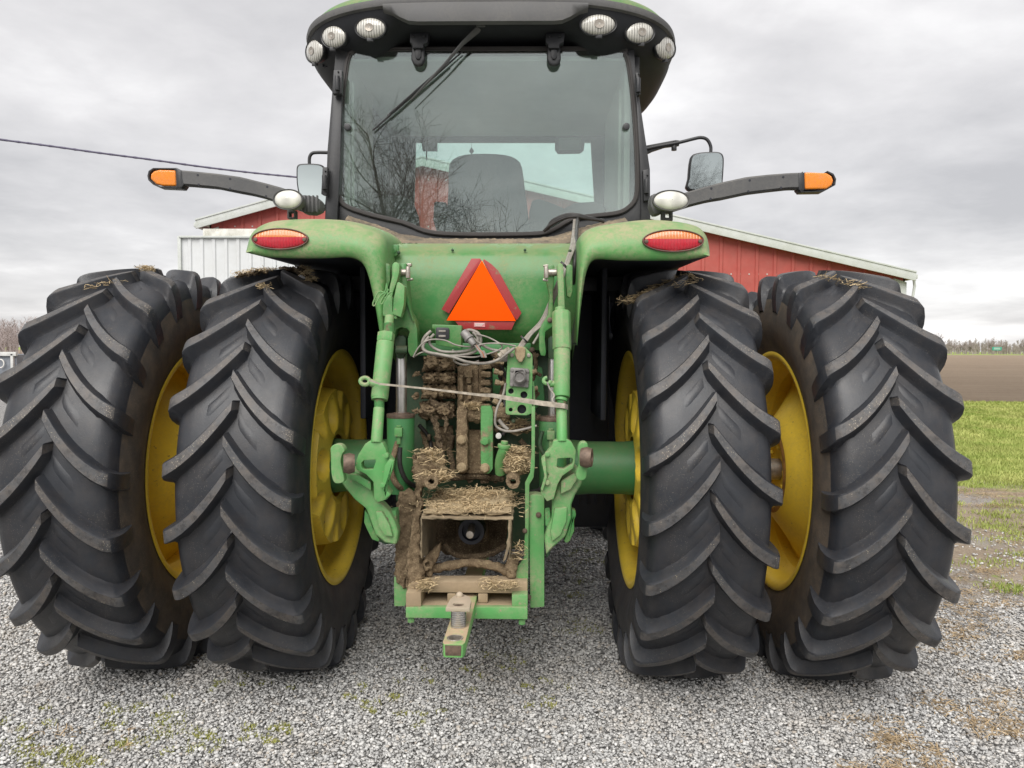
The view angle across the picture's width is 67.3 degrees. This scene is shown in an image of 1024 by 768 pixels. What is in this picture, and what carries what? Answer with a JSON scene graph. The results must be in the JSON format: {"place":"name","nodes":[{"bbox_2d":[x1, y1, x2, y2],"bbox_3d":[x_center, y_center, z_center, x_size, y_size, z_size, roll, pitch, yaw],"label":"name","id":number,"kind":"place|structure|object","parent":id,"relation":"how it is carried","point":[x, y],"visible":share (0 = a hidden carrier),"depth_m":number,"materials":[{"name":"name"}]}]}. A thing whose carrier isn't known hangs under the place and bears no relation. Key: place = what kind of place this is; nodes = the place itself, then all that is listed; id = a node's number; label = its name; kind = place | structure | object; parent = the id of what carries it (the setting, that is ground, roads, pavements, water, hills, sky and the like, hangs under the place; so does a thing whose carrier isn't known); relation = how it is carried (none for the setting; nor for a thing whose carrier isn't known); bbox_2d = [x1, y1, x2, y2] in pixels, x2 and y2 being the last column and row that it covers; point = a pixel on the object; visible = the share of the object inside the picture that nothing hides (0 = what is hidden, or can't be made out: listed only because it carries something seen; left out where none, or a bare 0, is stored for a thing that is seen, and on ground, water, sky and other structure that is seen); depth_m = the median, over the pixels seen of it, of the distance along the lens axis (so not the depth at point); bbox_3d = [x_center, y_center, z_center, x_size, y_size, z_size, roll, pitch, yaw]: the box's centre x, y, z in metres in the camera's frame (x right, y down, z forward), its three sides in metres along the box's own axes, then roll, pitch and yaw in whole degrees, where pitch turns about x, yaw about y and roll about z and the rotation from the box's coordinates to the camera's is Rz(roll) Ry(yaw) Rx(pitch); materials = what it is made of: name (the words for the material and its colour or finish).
{"place":"outdoors","nodes":[
{"label":"outdoors","id":0,"kind":"place"},
{"bbox_2d":[0,527,1023,767],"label":"gravel","id":1,"kind":"structure","parent":0,"point":[557,656],"depth_m":3.54,"materials":[{"name":"grey gravel"}]},
{"bbox_2d":[0,547,612,767],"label":"ground moss","id":2,"kind":"object","parent":1,"relation":"on","point":[277,729],"visible":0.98,"depth_m":3.31,"materials":[{"name":"green plant"}]},
{"bbox_2d":[0,0,972,679],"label":"tractor","id":3,"kind":"object","parent":1,"relation":"on","point":[774,470],"visible":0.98,"depth_m":3.42,"materials":[{"name":"green painted steel"},{"name":"rubber"},{"name":"yellow paint"}]},
{"bbox_2d":[236,266,678,303],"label":"tyre mud","id":4,"kind":"structure","parent":3,"relation":"attached to","point":[286,268],"depth_m":3.75,"materials":[{"name":"brown soil"}]},
{"bbox_2d":[392,401,537,593],"bbox_3d":[-0.168,0.479,3.407,0.711,0.796,0.647,0,3,1],"label":"straw","id":5,"kind":"object","parent":3,"relation":"on","point":[513,463],"visible":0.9,"depth_m":3.37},
{"bbox_2d":[369,379,567,409],"bbox_3d":[-0.178,0.044,3.180,0.821,0.124,0.049,0,3,1],"label":"strap","id":6,"kind":"object","parent":3,"relation":"attached to","point":[535,402],"visible":1,"depth_m":3.17,"materials":[{"name":"grey metal"}]},
{"bbox_2d":[418,421,530,590],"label":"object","id":7,"kind":"structure","parent":3,"relation":"on","point":[505,510],"depth_m":3.38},
{"bbox_2d":[84,265,870,304],"bbox_3d":[-0.168,-0.488,3.724,3.629,0.220,0.508,0,3,1],"label":"loose straw","id":8,"kind":"object","parent":3,"relation":"on","point":[309,270],"visible":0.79,"depth_m":3.62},
{"bbox_2d":[0,347,1023,767],"bbox_3d":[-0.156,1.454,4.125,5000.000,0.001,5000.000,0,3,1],"label":"ground","id":9,"kind":"structure","parent":0,"point":[980,555],"depth_m":3.68,"materials":[{"name":"grey gravel"}]},
{"bbox_2d":[0,352,24,373],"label":"trailer","id":10,"kind":"object","parent":9,"relation":"on","point":[8,360],"visible":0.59,"depth_m":26.49,"materials":[{"name":"white metal"}]},
{"bbox_2d":[0,316,36,353],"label":"wood","id":11,"kind":"object","parent":9,"relation":"on","point":[9,342],"visible":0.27,"depth_m":155.07,"materials":[{"name":"plant"}]},
{"bbox_2d":[177,229,295,283],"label":"shed","id":12,"kind":"structure","parent":9,"relation":"on","point":[219,254],"depth_m":13.57,"materials":[{"name":"white ribbed steel"},{"name":"white painted trim"}]},
{"bbox_2d":[27,488,1023,767],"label":"straw litter","id":13,"kind":"object","parent":9,"relation":"on","point":[963,632],"visible":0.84,"depth_m":3.47,"materials":[{"name":"beige plant"}]},
{"bbox_2d":[194,156,917,296],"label":"barn","id":14,"kind":"structure","parent":9,"relation":"on","point":[748,261],"depth_m":19.77,"materials":[{"name":"red metal"}]},
{"bbox_2d":[948,339,958,354],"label":"bare tree","id":15,"kind":"object","parent":9,"relation":"on","point":[953,347],"visible":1,"depth_m":393.58,"materials":[{"name":"plant"}]},
{"bbox_2d":[957,343,970,353],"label":"bare tree","id":16,"kind":"object","parent":9,"relation":"on","point":[962,347],"visible":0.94,"depth_m":399.01,"materials":[{"name":"plant"}]},
{"bbox_2d":[966,339,974,354],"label":"bare tree","id":17,"kind":"object","parent":9,"relation":"on","point":[969,345],"visible":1,"depth_m":391.94,"materials":[{"name":"plant"}]},
{"bbox_2d":[945,338,1023,353],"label":"wood","id":18,"kind":"object","parent":9,"relation":"on","point":[1006,348],"visible":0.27,"depth_m":486.15,"materials":[{"name":"plant"}]},
{"bbox_2d":[986,338,998,352],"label":"bare tree","id":19,"kind":"object","parent":9,"relation":"on","point":[992,342],"visible":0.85,"depth_m":385.83,"materials":[{"name":"plant"}]},
{"bbox_2d":[1016,338,1023,353],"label":"bare tree","id":20,"kind":"object","parent":9,"relation":"on","point":[1020,346],"visible":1,"depth_m":395.42,"materials":[{"name":"plant"}]},
{"bbox_3d":[-14.716,-2.538,15.793,0.280,6.765,0.280,0,3,1],"label":"utility pole","id":21,"kind":"object","parent":9,"relation":"on","visible":0},
{"bbox_2d":[0,138,296,177],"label":"overhead wire","id":22,"kind":"object","parent":21,"relation":"attached to","point":[89,151],"visible":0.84,"depth_m":18.22,"materials":[{"name":"black metal"}]},
{"bbox_2d":[0,0,1023,351],"label":"sky","id":23,"kind":"structure","parent":0,"point":[915,108],"materials":[{"name":"grey"}]},
{"bbox_2d":[5,350,1023,401],"bbox_3d":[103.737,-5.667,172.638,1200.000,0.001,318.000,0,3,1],"label":"ploughed field","id":24,"kind":"structure","parent":0,"point":[993,378],"depth_m":49.99,"materials":[{"name":"soil"}]},
{"bbox_2d":[950,475,1023,596],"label":"patchy grass","id":25,"kind":"structure","parent":0,"point":[1005,530],"depth_m":7.21,"materials":[{"name":"green plant"}]},
{"bbox_2d":[952,400,1023,485],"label":"lawn grass","id":26,"kind":"structure","parent":0,"point":[996,412],"depth_m":14.18,"materials":[{"name":"green plant"}]},
{"label":"verge","id":27,"kind":"structure","parent":0,"visible":0},
{"bbox_2d":[992,347,1001,354],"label":"road sign","id":28,"kind":"object","parent":27,"relation":"on","point":[996,348],"visible":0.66,"depth_m":343.77,"materials":[{"name":"metal"}]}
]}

